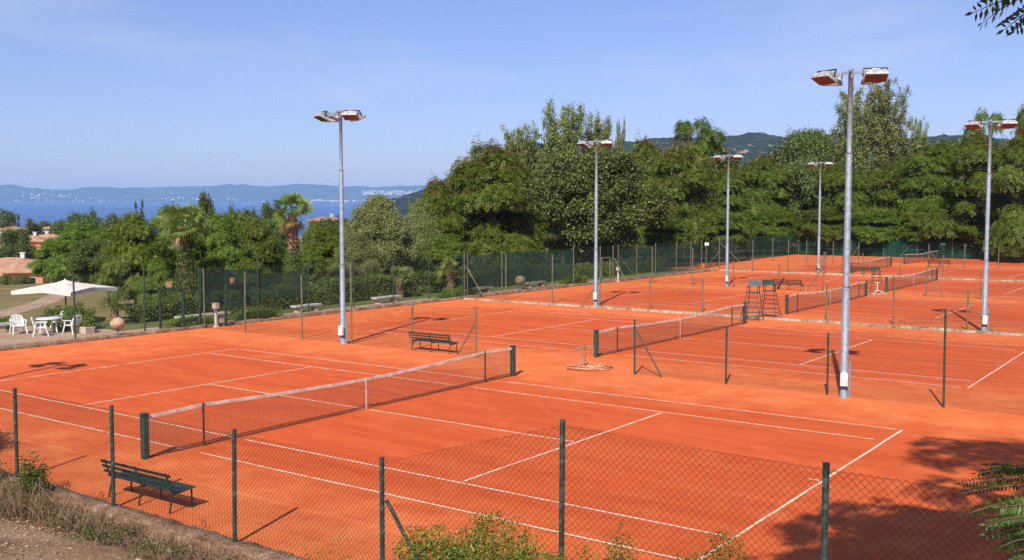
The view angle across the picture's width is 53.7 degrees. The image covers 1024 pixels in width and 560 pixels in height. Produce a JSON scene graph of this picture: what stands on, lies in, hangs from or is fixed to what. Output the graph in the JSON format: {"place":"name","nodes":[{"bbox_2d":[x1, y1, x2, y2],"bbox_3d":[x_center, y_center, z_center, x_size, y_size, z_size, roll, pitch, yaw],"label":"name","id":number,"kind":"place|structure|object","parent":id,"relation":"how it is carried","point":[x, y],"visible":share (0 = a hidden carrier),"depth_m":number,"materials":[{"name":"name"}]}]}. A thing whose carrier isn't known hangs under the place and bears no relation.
{"place":"outdoors","nodes":[
{"label":"outdoors","id":0,"kind":"place"},
{"bbox_2d":[0,518,66,559],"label":"gravel path","id":1,"kind":"structure","parent":0,"point":[6,529],"depth_m":15.46,"materials":[{"name":"gravel"}]},
{"bbox_2d":[0,511,170,559],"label":"gravel stones","id":2,"kind":"object","parent":1,"relation":"on","point":[39,555],"visible":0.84,"depth_m":15.71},
{"bbox_2d":[0,294,66,316],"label":"lawn path","id":3,"kind":"structure","parent":0,"point":[36,303],"depth_m":60.52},
{"bbox_2d":[0,325,116,343],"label":"paved terrace","id":4,"kind":"structure","parent":0,"point":[10,337],"depth_m":41.77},
{"bbox_2d":[49,301,98,331],"bbox_3d":[-18.887,1.622,43.576,2.029,1.453,2.412,-2,4,-21],"label":"shrub","id":5,"kind":"object","parent":4,"relation":"on","point":[67,310],"visible":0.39,"depth_m":43.23,"materials":[{"name":"green plant"}]},
{"bbox_2d":[0,201,366,237],"bbox_3d":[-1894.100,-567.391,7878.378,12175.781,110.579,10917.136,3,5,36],"label":"lake water","id":6,"kind":"structure","parent":0,"point":[52,212],"depth_m":2969.96,"materials":[{"name":"liquid"}]},
{"bbox_2d":[0,184,425,201],"bbox_3d":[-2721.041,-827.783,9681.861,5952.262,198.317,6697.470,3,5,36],"label":"hills","id":7,"kind":"structure","parent":0,"point":[219,193],"depth_m":9030.75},
{"bbox_2d":[14,189,417,201],"bbox_3d":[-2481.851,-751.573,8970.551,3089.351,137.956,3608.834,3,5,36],"label":"town","id":8,"kind":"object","parent":7,"relation":"on","point":[390,192],"visible":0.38,"depth_m":8856.00},
{"bbox_2d":[0,270,427,325],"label":"lawn","id":9,"kind":"structure","parent":0,"point":[92,300],"depth_m":63.84,"materials":[{"name":"plant"}]},
{"bbox_2d":[0,264,46,283],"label":"house","id":10,"kind":"structure","parent":9,"relation":"on","point":[13,270],"depth_m":117.16,"materials":[{"name":"paint"}]},
{"bbox_2d":[24,235,69,282],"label":"feathery tree","id":11,"kind":"object","parent":9,"relation":"on","point":[38,265],"visible":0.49,"depth_m":97.52,"materials":[{"name":"green plant"}]},
{"bbox_2d":[41,218,101,282],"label":"feathery tree","id":12,"kind":"object","parent":9,"relation":"on","point":[72,232],"visible":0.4,"depth_m":90.55,"materials":[{"name":"green plant"}]},
{"bbox_2d":[66,236,113,283],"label":"broadleaf tree","id":13,"kind":"object","parent":9,"relation":"on","point":[84,258],"visible":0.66,"depth_m":83.91,"materials":[{"name":"green plant"}]},
{"bbox_2d":[86,207,179,304],"bbox_3d":[-21.564,-1.197,57.236,5.034,5.838,5.030,0,4,7],"label":"ash tree","id":14,"kind":"object","parent":9,"relation":"on","point":[133,255],"visible":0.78,"depth_m":56.43,"materials":[{"name":"green plant"}]},
{"bbox_2d":[134,256,176,306],"bbox_3d":[-19.266,0.186,54.978,2.608,3.010,2.611,-2,4,-28],"label":"ash tree","id":15,"kind":"object","parent":9,"relation":"on","point":[158,266],"visible":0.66,"depth_m":54.34,"materials":[{"name":"green plant"}]},
{"bbox_2d":[150,202,201,291],"bbox_3d":[-21.361,-1.728,62.499,4.457,6.422,4.452,-1,4,-14],"label":"ash tree","id":16,"kind":"object","parent":9,"relation":"on","point":[196,247],"visible":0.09,"depth_m":62.16,"materials":[{"name":"green plant"}]},
{"bbox_2d":[153,202,213,308],"bbox_3d":[-17.382,-1.196,53.819,3.085,5.950,3.015,0,4,4],"label":"palm tree","id":17,"kind":"object","parent":9,"relation":"on","point":[184,241],"visible":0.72,"depth_m":53.53,"materials":[{"name":"green plant"}]},
{"bbox_2d":[189,253,231,296],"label":"ash tree","id":18,"kind":"object","parent":9,"relation":"on","point":[211,263],"visible":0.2,"depth_m":57.17,"materials":[{"name":"green plant"}]},
{"bbox_2d":[194,209,247,270],"bbox_3d":[-19.023,-1.691,65.559,4.842,5.894,4.847,-1,4,-8],"label":"ash tree","id":19,"kind":"object","parent":9,"relation":"on","point":[220,240],"visible":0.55,"depth_m":64.19,"materials":[{"name":"green plant"}]},
{"bbox_2d":[237,214,286,273],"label":"ash tree","id":20,"kind":"object","parent":9,"relation":"on","point":[260,242],"visible":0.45,"depth_m":69.17,"materials":[{"name":"green plant"}]},
{"bbox_2d":[261,216,302,272],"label":"broadleaf tree","id":21,"kind":"object","parent":9,"relation":"on","point":[273,225],"visible":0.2,"depth_m":80.76,"materials":[{"name":"green plant"}]},
{"bbox_2d":[267,191,315,272],"bbox_3d":[-12.757,-1.870,58.593,2.981,6.624,2.846,1,4,19],"label":"palm tree","id":22,"kind":"object","parent":9,"relation":"on","point":[294,256],"visible":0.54,"depth_m":58.38,"materials":[{"name":"green plant"}]},
{"bbox_2d":[297,247,330,287],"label":"feathery tree","id":23,"kind":"object","parent":9,"relation":"on","point":[313,257],"visible":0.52,"depth_m":64.40,"materials":[{"name":"green plant"}]},
{"bbox_2d":[299,222,339,276],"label":"feathery tree","id":24,"kind":"object","parent":9,"relation":"on","point":[328,236],"visible":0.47,"depth_m":72.06,"materials":[{"name":"green plant"}]},
{"bbox_2d":[324,229,383,290],"bbox_3d":[-10.277,-1.120,65.206,4.200,4.375,4.027,-3,5,-36],"label":"willow tree","id":25,"kind":"object","parent":9,"relation":"on","point":[357,248],"visible":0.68,"depth_m":64.48,"materials":[{"name":"green plant"}]},
{"bbox_2d":[333,192,433,285],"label":"willow tree","id":26,"kind":"object","parent":9,"relation":"on","point":[378,221],"visible":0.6,"depth_m":68.23,"materials":[{"name":"green plant"}]},
{"bbox_2d":[404,199,447,285],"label":"willow tree","id":27,"kind":"object","parent":9,"relation":"on","point":[420,219],"visible":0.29,"depth_m":71.49,"materials":[{"name":"green plant"}]},
{"bbox_2d":[407,170,469,272],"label":"locust tree","id":28,"kind":"object","parent":9,"relation":"on","point":[436,197],"visible":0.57,"depth_m":72.76,"materials":[{"name":"green plant"}]},
{"bbox_2d":[440,130,544,254],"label":"locust tree","id":29,"kind":"object","parent":9,"relation":"on","point":[490,191],"visible":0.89,"depth_m":74.25,"materials":[{"name":"green plant"}]},
{"bbox_2d":[509,206,559,250],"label":"locust tree","id":30,"kind":"object","parent":9,"relation":"on","point":[537,227],"visible":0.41,"depth_m":76.86,"materials":[{"name":"green plant"}]},
{"bbox_2d":[0,269,697,346],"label":"paved path","id":31,"kind":"structure","parent":0,"point":[129,331],"depth_m":49.33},
{"bbox_2d":[11,279,116,304],"bbox_3d":[-20.444,0.980,46.351,3.160,2.074,3.160,1,4,16],"label":"parasol","id":32,"kind":"object","parent":31,"relation":"on","point":[80,288],"visible":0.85,"depth_m":45.43,"materials":[{"name":"white fabric"}]},
{"bbox_2d":[0,267,219,345],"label":"wire fence","id":33,"kind":"object","parent":31,"relation":"on","point":[144,292],"visible":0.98,"depth_m":40.23,"materials":[{"name":"metal"}]},
{"bbox_2d":[199,252,463,324],"bbox_3d":[-8.237,0.303,51.737,0.103,2.830,18.468,3,5,36],"label":"wire fence","id":34,"kind":"object","parent":31,"relation":"on","point":[278,276],"visible":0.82,"depth_m":47.30,"materials":[{"name":"metal"}]},
{"bbox_2d":[95,269,695,330],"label":"grass verge","id":35,"kind":"object","parent":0,"point":[132,326],"depth_m":55.16,"materials":[{"name":"plant"}]},
{"bbox_2d":[124,293,211,322],"bbox_3d":[-16.164,1.355,48.178,1.774,1.528,4.689,3,5,36],"label":"hedge","id":36,"kind":"object","parent":35,"relation":"on","point":[170,304],"visible":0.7,"depth_m":47.49,"materials":[{"name":"green plant"}]},
{"bbox_2d":[212,282,333,314],"bbox_3d":[-12.408,0.978,52.578,1.897,1.656,7.494,3,5,36],"label":"hedge","id":37,"kind":"object","parent":35,"relation":"on","point":[276,303],"visible":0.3,"depth_m":53.40,"materials":[{"name":"green plant"}]},
{"bbox_2d":[315,271,417,303],"bbox_3d":[-8.261,0.447,58.629,1.936,1.931,7.294,3,5,36],"label":"hedge","id":38,"kind":"object","parent":35,"relation":"on","point":[384,284],"visible":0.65,"depth_m":58.18,"materials":[{"name":"green plant"}]},
{"bbox_2d":[417,230,469,289],"bbox_3d":[-3.825,-1.109,63.887,3.939,4.074,4.071,-4,5,-44],"label":"feathery tree","id":39,"kind":"object","parent":35,"relation":"on","point":[454,245],"visible":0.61,"depth_m":63.37,"materials":[{"name":"green plant"}]},
{"bbox_2d":[435,255,462,288],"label":"palm tree","id":40,"kind":"object","parent":35,"relation":"on","point":[449,275],"visible":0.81,"depth_m":61.37,"materials":[{"name":"green plant"}]},
{"bbox_2d":[414,270,509,293],"bbox_3d":[-1.639,-0.172,67.877,2.081,1.959,13.941,3,5,36],"label":"hedge","id":41,"kind":"object","parent":35,"relation":"on","point":[425,275],"visible":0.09,"depth_m":62.79,"materials":[{"name":"green plant"}]},
{"bbox_2d":[574,261,651,278],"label":"hedge","id":42,"kind":"object","parent":35,"relation":"on","point":[591,270],"visible":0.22,"depth_m":78.16,"materials":[{"name":"green plant"}]},
{"bbox_2d":[1,238,950,559],"bbox_3d":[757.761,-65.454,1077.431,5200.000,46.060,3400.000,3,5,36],"label":"ground","id":43,"kind":"structure","parent":0,"point":[101,552],"depth_m":15.60,"materials":[{"name":"soil"}]},
{"bbox_2d":[0,225,39,258],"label":"pine tree","id":44,"kind":"object","parent":43,"relation":"on","point":[14,242],"visible":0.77,"depth_m":153.52,"materials":[{"name":"green plant"}]},
{"bbox_2d":[8,450,53,503],"bbox_3d":[-8.652,3.582,18.203,0.947,1.074,0.780,3,5,36],"label":"leafy shrub","id":45,"kind":"object","parent":43,"relation":"on","point":[31,473],"visible":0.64,"depth_m":18.13,"materials":[{"name":"green plant"}]},
{"bbox_2d":[0,490,249,559],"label":"green weeds","id":46,"kind":"object","parent":43,"relation":"on","point":[94,532],"visible":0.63,"depth_m":16.03,"materials":[{"name":"green plant"}]},
{"bbox_2d":[0,463,270,559],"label":"dry weeds","id":47,"kind":"object","parent":43,"relation":"on","point":[20,506],"visible":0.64,"depth_m":16.93,"materials":[{"name":"plant"}]},
{"bbox_2d":[0,470,308,559],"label":"concrete footing","id":48,"kind":"object","parent":43,"relation":"on","point":[239,546],"visible":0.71,"depth_m":16.21,"materials":[{"name":"concrete"}]},
{"bbox_2d":[0,388,1023,559],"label":"wire fence","id":49,"kind":"object","parent":48,"relation":"on","point":[825,515],"visible":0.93,"depth_m":13.23,"materials":[{"name":"metal"}]},
{"bbox_2d":[0,268,715,350],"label":"edging kerb","id":50,"kind":"structure","parent":43,"relation":"on","point":[76,340],"depth_m":47.27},
{"bbox_2d":[390,509,581,559],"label":"wild bush","id":51,"kind":"object","parent":43,"relation":"on","point":[453,551],"visible":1,"depth_m":10.96,"materials":[{"name":"green plant"}]},
{"bbox_2d":[515,147,680,264],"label":"broadleaf tree","id":52,"kind":"object","parent":43,"relation":"on","point":[567,208],"visible":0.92,"depth_m":86.47,"materials":[{"name":"green plant"}]},
{"bbox_2d":[572,522,643,559],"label":"wild bush","id":53,"kind":"object","parent":43,"relation":"on","point":[615,553],"visible":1,"depth_m":9.80,"materials":[{"name":"green plant"}]},
{"bbox_2d":[676,525,749,559],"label":"wild bush","id":54,"kind":"object","parent":43,"relation":"on","point":[717,557],"visible":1,"depth_m":9.64,"materials":[{"name":"green plant"}]},
{"bbox_2d":[700,206,754,246],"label":"locust tree","id":55,"kind":"object","parent":43,"relation":"on","point":[737,230],"visible":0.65,"depth_m":100.46,"materials":[{"name":"green plant"}]},
{"bbox_2d":[949,462,1023,559],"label":"locust sapling","id":56,"kind":"object","parent":43,"relation":"on","point":[1017,470],"visible":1,"depth_m":4.96,"materials":[{"name":"green plant"}]},
{"bbox_2d":[965,0,1023,35],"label":"locust tree","id":57,"kind":"object","parent":43,"relation":"on","point":[1006,3],"visible":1,"depth_m":6.84,"materials":[{"name":"green plant"}]},
{"bbox_2d":[0,255,1023,559],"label":"clay ground","id":58,"kind":"structure","parent":0,"point":[938,445],"depth_m":25.12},
{"bbox_2d":[100,459,195,513],"bbox_3d":[-6.370,3.546,17.679,1.950,0.709,0.563,3,5,35],"label":"slatted bench","id":59,"kind":"object","parent":58,"relation":"on","point":[132,478],"visible":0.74,"depth_m":17.45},
{"bbox_2d":[139,345,515,459],"bbox_3d":[-3.768,2.848,26.041,0.165,0.954,13.090,3,5,36],"label":"tennis net","id":60,"kind":"object","parent":58,"relation":"on","point":[512,360],"visible":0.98,"depth_m":24.46,"materials":[{"name":"fabric"}]},
{"bbox_2d":[202,264,476,357],"bbox_3d":[-7.302,0.942,39.521,15.012,3.220,0.097,3,5,36],"label":"wire fence","id":61,"kind":"object","parent":58,"relation":"on","point":[350,310],"visible":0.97,"depth_m":39.46,"materials":[{"name":"metal"}]},
{"bbox_2d":[313,110,366,343],"bbox_3d":[-6.490,-1.923,38.537,1.988,8.970,1.291,2,4,24],"label":"floodlight mast","id":62,"kind":"object","parent":58,"relation":"on","point":[337,116],"visible":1,"depth_m":38.44,"materials":[{"name":"metal"}]},
{"bbox_2d":[0,349,902,559],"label":"court lines","id":63,"kind":"object","parent":58,"relation":"on","point":[768,515],"visible":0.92,"depth_m":22.09,"materials":[{"name":"paint"}]},
{"bbox_2d":[464,239,701,295],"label":"wire fence","id":64,"kind":"object","parent":58,"relation":"on","point":[567,255],"visible":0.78,"depth_m":67.23,"materials":[{"name":"metal"}]},
{"bbox_2d":[467,253,702,311],"bbox_3d":[3.460,0.067,55.197,15.065,2.830,0.159,3,5,35],"label":"wire fence","id":65,"kind":"object","parent":58,"relation":"on","point":[600,289],"visible":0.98,"depth_m":55.53,"materials":[{"name":"metal"}]},
{"bbox_2d":[567,345,612,370],"bbox_3d":[2.513,2.498,32.676,1.477,0.751,1.163,1,4,11],"label":"garden hose","id":66,"kind":"object","parent":58,"relation":"on","point":[596,366],"visible":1,"depth_m":32.68,"materials":[{"name":"rubber"}]},
{"bbox_2d":[577,140,614,305],"bbox_3d":[4.496,-2.993,54.212,1.988,8.970,1.291,2,4,22],"label":"floodlight mast","id":67,"kind":"object","parent":58,"relation":"on","point":[589,144],"visible":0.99,"depth_m":54.12,"materials":[{"name":"metal"}]},
{"bbox_2d":[593,303,746,356],"bbox_3d":[6.718,1.859,40.514,0.165,0.954,13.090,3,5,36],"label":"tennis net","id":68,"kind":"object","parent":58,"relation":"on","point":[596,343],"visible":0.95,"depth_m":39.35,"materials":[{"name":"fabric"}]},
{"bbox_2d":[369,310,1023,387],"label":"court lines","id":69,"kind":"object","parent":58,"relation":"on","point":[746,343],"visible":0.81,"depth_m":38.05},
{"bbox_2d":[613,245,824,290],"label":"wire fence","id":70,"kind":"object","parent":58,"relation":"on","point":[823,261],"visible":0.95,"depth_m":68.94,"materials":[{"name":"metal"}]},
{"bbox_2d":[713,154,742,286],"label":"floodlight mast","id":71,"kind":"object","parent":58,"relation":"on","point":[720,157],"visible":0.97,"depth_m":67.91,"materials":[{"name":"metal"}]},
{"bbox_2d":[464,298,1023,335],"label":"stone kerb","id":72,"kind":"structure","parent":58,"relation":"on","point":[814,321],"depth_m":47.69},
{"bbox_2d":[705,234,796,268],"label":"wire fence","id":73,"kind":"object","parent":58,"relation":"on","point":[713,248],"visible":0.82,"depth_m":105.20,"materials":[{"name":"metal"}]},
{"bbox_2d":[707,237,901,274],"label":"wire fence","id":74,"kind":"object","parent":58,"relation":"on","point":[796,260],"visible":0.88,"depth_m":84.46,"materials":[{"name":"metal"}]},
{"bbox_2d":[807,162,832,272],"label":"floodlight mast","id":75,"kind":"object","parent":58,"relation":"on","point":[815,164],"visible":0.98,"depth_m":83.41,"materials":[{"name":"metal"}]},
{"bbox_2d":[785,280,867,313],"bbox_3d":[17.350,0.857,55.190,0.165,0.954,13.090,3,5,36],"label":"tennis net","id":76,"kind":"object","parent":58,"relation":"on","point":[803,303],"visible":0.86,"depth_m":53.69,"materials":[{"name":"fabric"}]},
{"bbox_2d":[633,309,1023,413],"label":"wire fence","id":77,"kind":"object","parent":58,"relation":"on","point":[944,358],"visible":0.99,"depth_m":27.43,"materials":[{"name":"metal"}]},
{"bbox_2d":[810,67,888,398],"bbox_3d":[9.046,-1.157,27.334,1.988,8.970,1.291,2,4,24],"label":"floodlight mast","id":78,"kind":"object","parent":58,"relation":"on","point":[874,75],"visible":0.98,"depth_m":27.22,"materials":[{"name":"metal"}]},
{"bbox_2d":[885,267,937,291],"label":"tennis net","id":79,"kind":"object","parent":58,"relation":"on","point":[887,283],"visible":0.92,"depth_m":68.07,"materials":[{"name":"fabric"}]},
{"bbox_2d":[825,283,1023,333],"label":"wire fence","id":80,"kind":"object","parent":58,"relation":"on","point":[968,304],"visible":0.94,"depth_m":44.38,"materials":[{"name":"metal"}]},
{"bbox_2d":[964,119,1017,330],"bbox_3d":[19.849,-2.178,42.280,1.988,8.970,1.291,2,4,24],"label":"floodlight mast","id":81,"kind":"object","parent":58,"relation":"on","point":[1002,124],"visible":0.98,"depth_m":42.16,"materials":[{"name":"metal"}]},
{"bbox_2d":[979,122,1023,262],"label":"locust tree","id":82,"kind":"object","parent":58,"relation":"on","point":[1007,229],"visible":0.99,"depth_m":98.87,"materials":[{"name":"green plant"}]},
{"bbox_2d":[0,0,1023,189],"label":"sky","id":83,"kind":"structure","parent":0,"point":[94,93],"materials":[{"name":"blue"}]},
{"bbox_2d":[574,244,797,265],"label":"forest floor","id":84,"kind":"structure","parent":0,"point":[703,259],"depth_m":113.57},
{"bbox_2d":[499,120,543,211],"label":"poplar tree","id":85,"kind":"object","parent":84,"relation":"on","point":[526,156],"visible":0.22,"depth_m":102.45,"materials":[{"name":"green plant"}]},
{"bbox_2d":[538,97,587,178],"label":"poplar tree","id":86,"kind":"object","parent":84,"relation":"on","point":[566,141],"visible":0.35,"depth_m":106.19,"materials":[{"name":"green plant"}]},
{"bbox_2d":[577,111,612,194],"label":"poplar tree","id":87,"kind":"object","parent":84,"relation":"on","point":[604,133],"visible":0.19,"depth_m":109.97,"materials":[{"name":"green plant"}]},
{"bbox_2d":[628,130,663,247],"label":"locust tree","id":88,"kind":"object","parent":84,"relation":"on","point":[646,151],"visible":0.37,"depth_m":107.70,"materials":[{"name":"green plant"}]},
{"bbox_2d":[641,211,696,246],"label":"locust tree","id":89,"kind":"object","parent":84,"relation":"on","point":[673,232],"visible":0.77,"depth_m":91.82,"materials":[{"name":"green plant"}]},
{"bbox_2d":[634,134,726,255],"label":"locust tree","id":90,"kind":"object","parent":84,"relation":"on","point":[682,172],"visible":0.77,"depth_m":100.72,"materials":[{"name":"green plant"}]},
{"bbox_2d":[673,116,728,203],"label":"umbrella tree","id":91,"kind":"object","parent":84,"relation":"on","point":[709,145],"visible":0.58,"depth_m":118.25,"materials":[{"name":"green plant"}]},
{"bbox_2d":[696,137,745,208],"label":"broadleaf tree","id":92,"kind":"object","parent":84,"relation":"on","point":[716,164],"visible":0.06,"depth_m":145.18,"materials":[{"name":"green plant"}]},
{"bbox_2d":[696,162,764,235],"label":"locust tree","id":93,"kind":"object","parent":84,"relation":"on","point":[738,200],"visible":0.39,"depth_m":117.37,"materials":[{"name":"green plant"}]},
{"bbox_2d":[738,152,798,234],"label":"locust tree","id":94,"kind":"object","parent":84,"relation":"on","point":[764,176],"visible":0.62,"depth_m":121.58,"materials":[{"name":"green plant"}]},
{"bbox_2d":[749,209,797,237],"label":"locust tree","id":95,"kind":"object","parent":84,"relation":"on","point":[784,226],"visible":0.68,"depth_m":118.64,"materials":[{"name":"green plant"}]},
{"bbox_2d":[774,120,834,243],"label":"broadleaf tree","id":96,"kind":"object","parent":84,"relation":"on","point":[802,149],"visible":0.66,"depth_m":122.30,"materials":[{"name":"green plant"}]},
{"bbox_2d":[829,84,883,189],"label":"poplar tree","id":97,"kind":"object","parent":84,"relation":"on","point":[861,150],"visible":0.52,"depth_m":136.38,"materials":[{"name":"green plant"}]},
{"bbox_2d":[391,132,1011,218],"bbox_3d":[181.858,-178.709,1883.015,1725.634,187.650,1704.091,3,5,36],"label":"wooded hill","id":98,"kind":"structure","parent":0,"point":[747,145],"depth_m":1699.86,"materials":[{"name":"plant"}]},
{"bbox_2d":[797,254,1018,259],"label":"forest floor","id":99,"kind":"structure","parent":0,"point":[923,257],"depth_m":108.48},
{"bbox_2d":[792,204,855,241],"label":"locust tree","id":100,"kind":"object","parent":99,"relation":"on","point":[831,227],"visible":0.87,"depth_m":115.94,"materials":[{"name":"green plant"}]},
{"bbox_2d":[790,158,880,240],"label":"locust tree","id":101,"kind":"object","parent":99,"relation":"on","point":[833,181],"visible":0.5,"depth_m":117.94,"materials":[{"name":"green plant"}]},
{"bbox_2d":[843,207,905,243],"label":"locust tree","id":102,"kind":"object","parent":99,"relation":"on","point":[888,223],"visible":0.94,"depth_m":113.04,"materials":[{"name":"green plant"}]},
{"bbox_2d":[858,77,919,202],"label":"poplar tree","id":103,"kind":"object","parent":99,"relation":"on","point":[892,131],"visible":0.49,"depth_m":136.47,"materials":[{"name":"green plant"}]},
{"bbox_2d":[851,154,926,226],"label":"locust tree","id":104,"kind":"object","parent":99,"relation":"on","point":[886,179],"visible":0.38,"depth_m":117.23,"materials":[{"name":"green plant"}]},
{"bbox_2d":[798,236,1019,259],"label":"wire fence","id":105,"kind":"object","parent":99,"relation":"on","point":[889,248],"visible":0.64,"depth_m":111.69,"materials":[{"name":"metal"}]},
{"bbox_2d":[889,133,963,241],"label":"locust tree","id":106,"kind":"object","parent":99,"relation":"on","point":[932,166],"visible":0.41,"depth_m":114.05,"materials":[{"name":"green plant"}]},
{"bbox_2d":[895,201,961,242],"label":"locust tree","id":107,"kind":"object","parent":99,"relation":"on","point":[910,230],"visible":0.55,"depth_m":110.24,"materials":[{"name":"green plant"}]},
{"bbox_2d":[914,129,1018,258],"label":"locust tree","id":108,"kind":"object","parent":99,"relation":"on","point":[968,164],"visible":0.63,"depth_m":106.43,"materials":[{"name":"green plant"}]},
{"bbox_2d":[946,207,991,244],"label":"locust tree","id":109,"kind":"object","parent":99,"relation":"on","point":[975,234],"visible":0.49,"depth_m":106.30,"materials":[{"name":"green plant"}]},
{"bbox_2d":[961,107,1004,170],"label":"umbrella tree","id":110,"kind":"object","parent":99,"relation":"on","point":[995,117],"visible":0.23,"depth_m":110.80,"materials":[{"name":"green plant"}]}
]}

